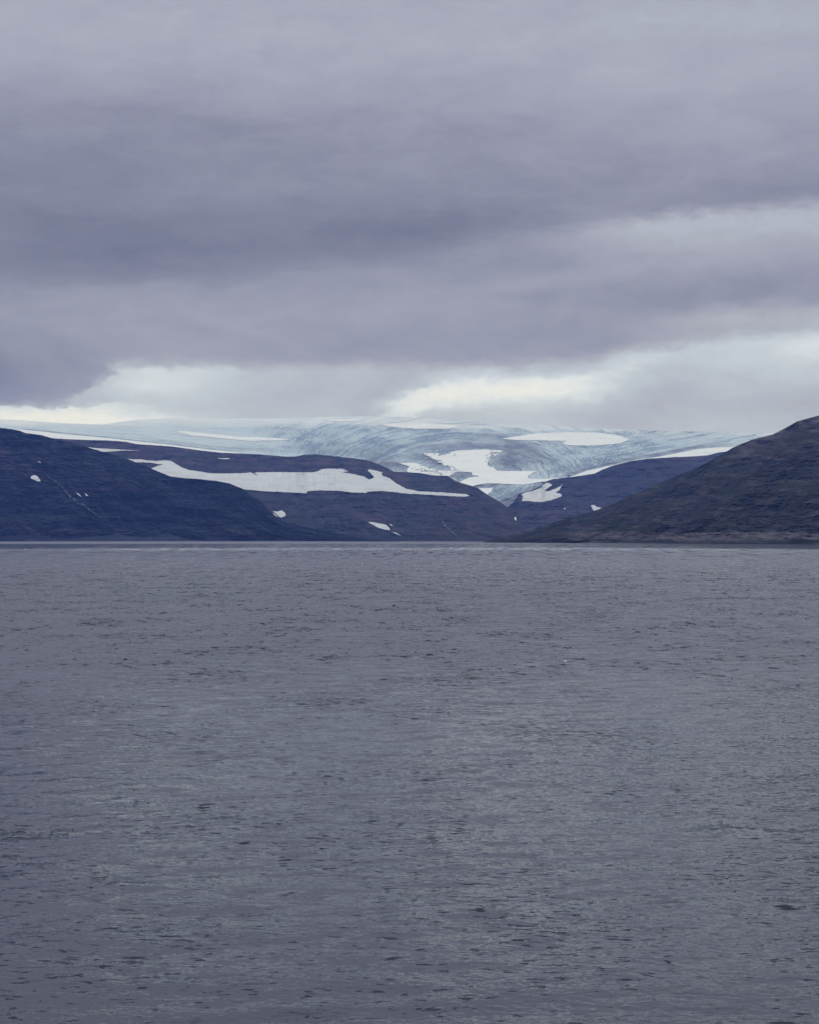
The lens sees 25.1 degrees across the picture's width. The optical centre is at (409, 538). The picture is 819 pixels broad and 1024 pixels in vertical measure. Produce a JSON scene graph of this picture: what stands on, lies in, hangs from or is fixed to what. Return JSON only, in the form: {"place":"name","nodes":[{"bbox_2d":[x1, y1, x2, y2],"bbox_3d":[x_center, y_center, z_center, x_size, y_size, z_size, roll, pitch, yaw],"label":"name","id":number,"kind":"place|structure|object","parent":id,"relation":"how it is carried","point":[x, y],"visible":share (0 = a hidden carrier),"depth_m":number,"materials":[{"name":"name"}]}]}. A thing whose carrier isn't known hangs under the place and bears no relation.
{"place":"outdoors","nodes":[
{"label":"outdoors","id":0,"kind":"place"},
{"bbox_2d":[0,428,398,541],"bbox_3d":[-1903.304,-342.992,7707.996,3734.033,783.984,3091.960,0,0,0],"label":"hillside","id":1,"kind":"structure","parent":0,"point":[126,497],"depth_m":7587.40,"materials":[{"name":"blue stone"}]},
{"bbox_2d":[31,475,39,481],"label":"snow patch","id":2,"kind":"object","parent":1,"relation":"on","point":[34,477],"visible":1,"depth_m":7779.82,"materials":[{"name":"white snow"}]},
{"bbox_2d":[25,438,530,541],"bbox_3d":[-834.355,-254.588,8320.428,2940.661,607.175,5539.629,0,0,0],"label":"plateau","id":3,"kind":"structure","parent":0,"point":[477,515],"depth_m":7974.21,"materials":[{"name":"blue stone"}]},
{"bbox_2d":[88,447,138,451],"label":"snow patch","id":4,"kind":"object","parent":3,"relation":"on","point":[104,450],"visible":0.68,"depth_m":9638.90,"materials":[{"name":"white snow"}]},
{"bbox_2d":[273,510,285,517],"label":"snow patch","id":5,"kind":"object","parent":3,"relation":"on","point":[281,513],"visible":1,"depth_m":7748.66,"materials":[{"name":"white snow"}]},
{"bbox_2d":[129,459,468,496],"bbox_3d":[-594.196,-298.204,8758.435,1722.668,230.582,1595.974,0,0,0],"label":"snowfield","id":6,"kind":"structure","parent":3,"relation":"on","point":[321,479],"depth_m":8746.43,"materials":[{"name":"white snow"}]},
{"bbox_2d":[369,522,389,529],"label":"snow patch","id":7,"kind":"object","parent":3,"relation":"on","point":[383,526],"visible":1,"depth_m":7225.08,"materials":[{"name":"white snow"}]},
{"bbox_2d":[0,416,774,506],"bbox_3d":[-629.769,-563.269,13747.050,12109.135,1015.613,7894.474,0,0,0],"label":"glacier","id":8,"kind":"object","parent":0,"point":[370,438],"visible":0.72,"depth_m":12916.39,"materials":[{"name":"ice"}]},
{"bbox_2d":[13,429,236,452],"bbox_3d":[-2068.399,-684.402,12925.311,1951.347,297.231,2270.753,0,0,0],"label":"snowfield","id":9,"kind":"structure","parent":8,"relation":"on","point":[59,436],"depth_m":13018.58,"materials":[{"name":"white snow"}]},
{"bbox_2d":[177,431,287,440],"bbox_3d":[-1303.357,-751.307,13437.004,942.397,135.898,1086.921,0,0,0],"label":"snowfield","id":10,"kind":"structure","parent":8,"relation":"on","point":[229,437],"depth_m":13196.22,"materials":[{"name":"white snow"}]},
{"bbox_2d":[324,419,362,421],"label":"snowfield","id":11,"kind":"structure","parent":8,"relation":"on","point":[342,420],"depth_m":14948.53,"materials":[{"name":"white snow"}]},
{"bbox_2d":[380,423,459,428],"bbox_3d":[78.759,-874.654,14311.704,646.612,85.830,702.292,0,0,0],"label":"snowfield","id":12,"kind":"structure","parent":8,"relation":"on","point":[421,426],"depth_m":14307.76,"materials":[{"name":"white snow"}]},
{"bbox_2d":[401,449,558,485],"bbox_3d":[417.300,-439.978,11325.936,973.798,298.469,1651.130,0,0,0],"label":"snowfield","id":13,"kind":"structure","parent":8,"relation":"on","point":[473,461],"depth_m":11106.66,"materials":[{"name":"white snow"}]},
{"bbox_2d":[479,488,491,494],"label":"snowfield","id":14,"kind":"structure","parent":8,"relation":"on","point":[486,490],"depth_m":10399.99,"materials":[{"name":"white snow"}]},
{"bbox_2d":[501,432,628,445],"bbox_3d":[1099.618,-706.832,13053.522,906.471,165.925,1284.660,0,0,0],"label":"snowfield","id":15,"kind":"structure","parent":8,"relation":"on","point":[583,439],"depth_m":13073.47,"materials":[{"name":"white snow"}]},
{"bbox_2d":[0,541,818,1023],"bbox_3d":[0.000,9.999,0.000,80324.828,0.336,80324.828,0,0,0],"label":"water","id":16,"kind":"structure","parent":0,"point":[328,783],"depth_m":75.39,"materials":[{"name":"grey liquid"}]},
{"bbox_2d":[0,0,818,432],"label":"sky","id":17,"kind":"structure","parent":0,"point":[572,213],"materials":[{"name":"grey"}]},
{"bbox_2d":[507,452,724,529],"bbox_3d":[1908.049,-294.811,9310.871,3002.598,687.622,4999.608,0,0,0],"label":"valley hillside","id":18,"kind":"structure","parent":0,"point":[608,486],"depth_m":9763.43,"materials":[{"name":"blue stone"}]},
{"bbox_2d":[521,483,561,501],"bbox_3d":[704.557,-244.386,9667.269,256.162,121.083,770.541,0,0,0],"label":"snow patch","id":19,"kind":"object","parent":18,"relation":"on","point":[540,495],"visible":1,"depth_m":9637.02,"materials":[{"name":"white snow"}]},
{"bbox_2d":[591,505,599,510],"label":"snow patch","id":20,"kind":"object","parent":18,"relation":"on","point":[594,507],"visible":0.66,"depth_m":9074.57,"materials":[{"name":"white snow"}]},
{"bbox_2d":[571,447,732,476],"bbox_3d":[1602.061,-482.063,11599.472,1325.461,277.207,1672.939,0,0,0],"label":"snowfield","id":21,"kind":"structure","parent":18,"relation":"on","point":[703,451],"depth_m":11898.04,"materials":[{"name":"white snow"}]},
{"bbox_2d":[484,415,818,543],"bbox_3d":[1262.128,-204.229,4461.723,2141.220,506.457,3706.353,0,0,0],"label":"hillside","id":22,"kind":"structure","parent":0,"point":[763,490],"depth_m":4223.27,"materials":[{"name":"stone"}]}
]}

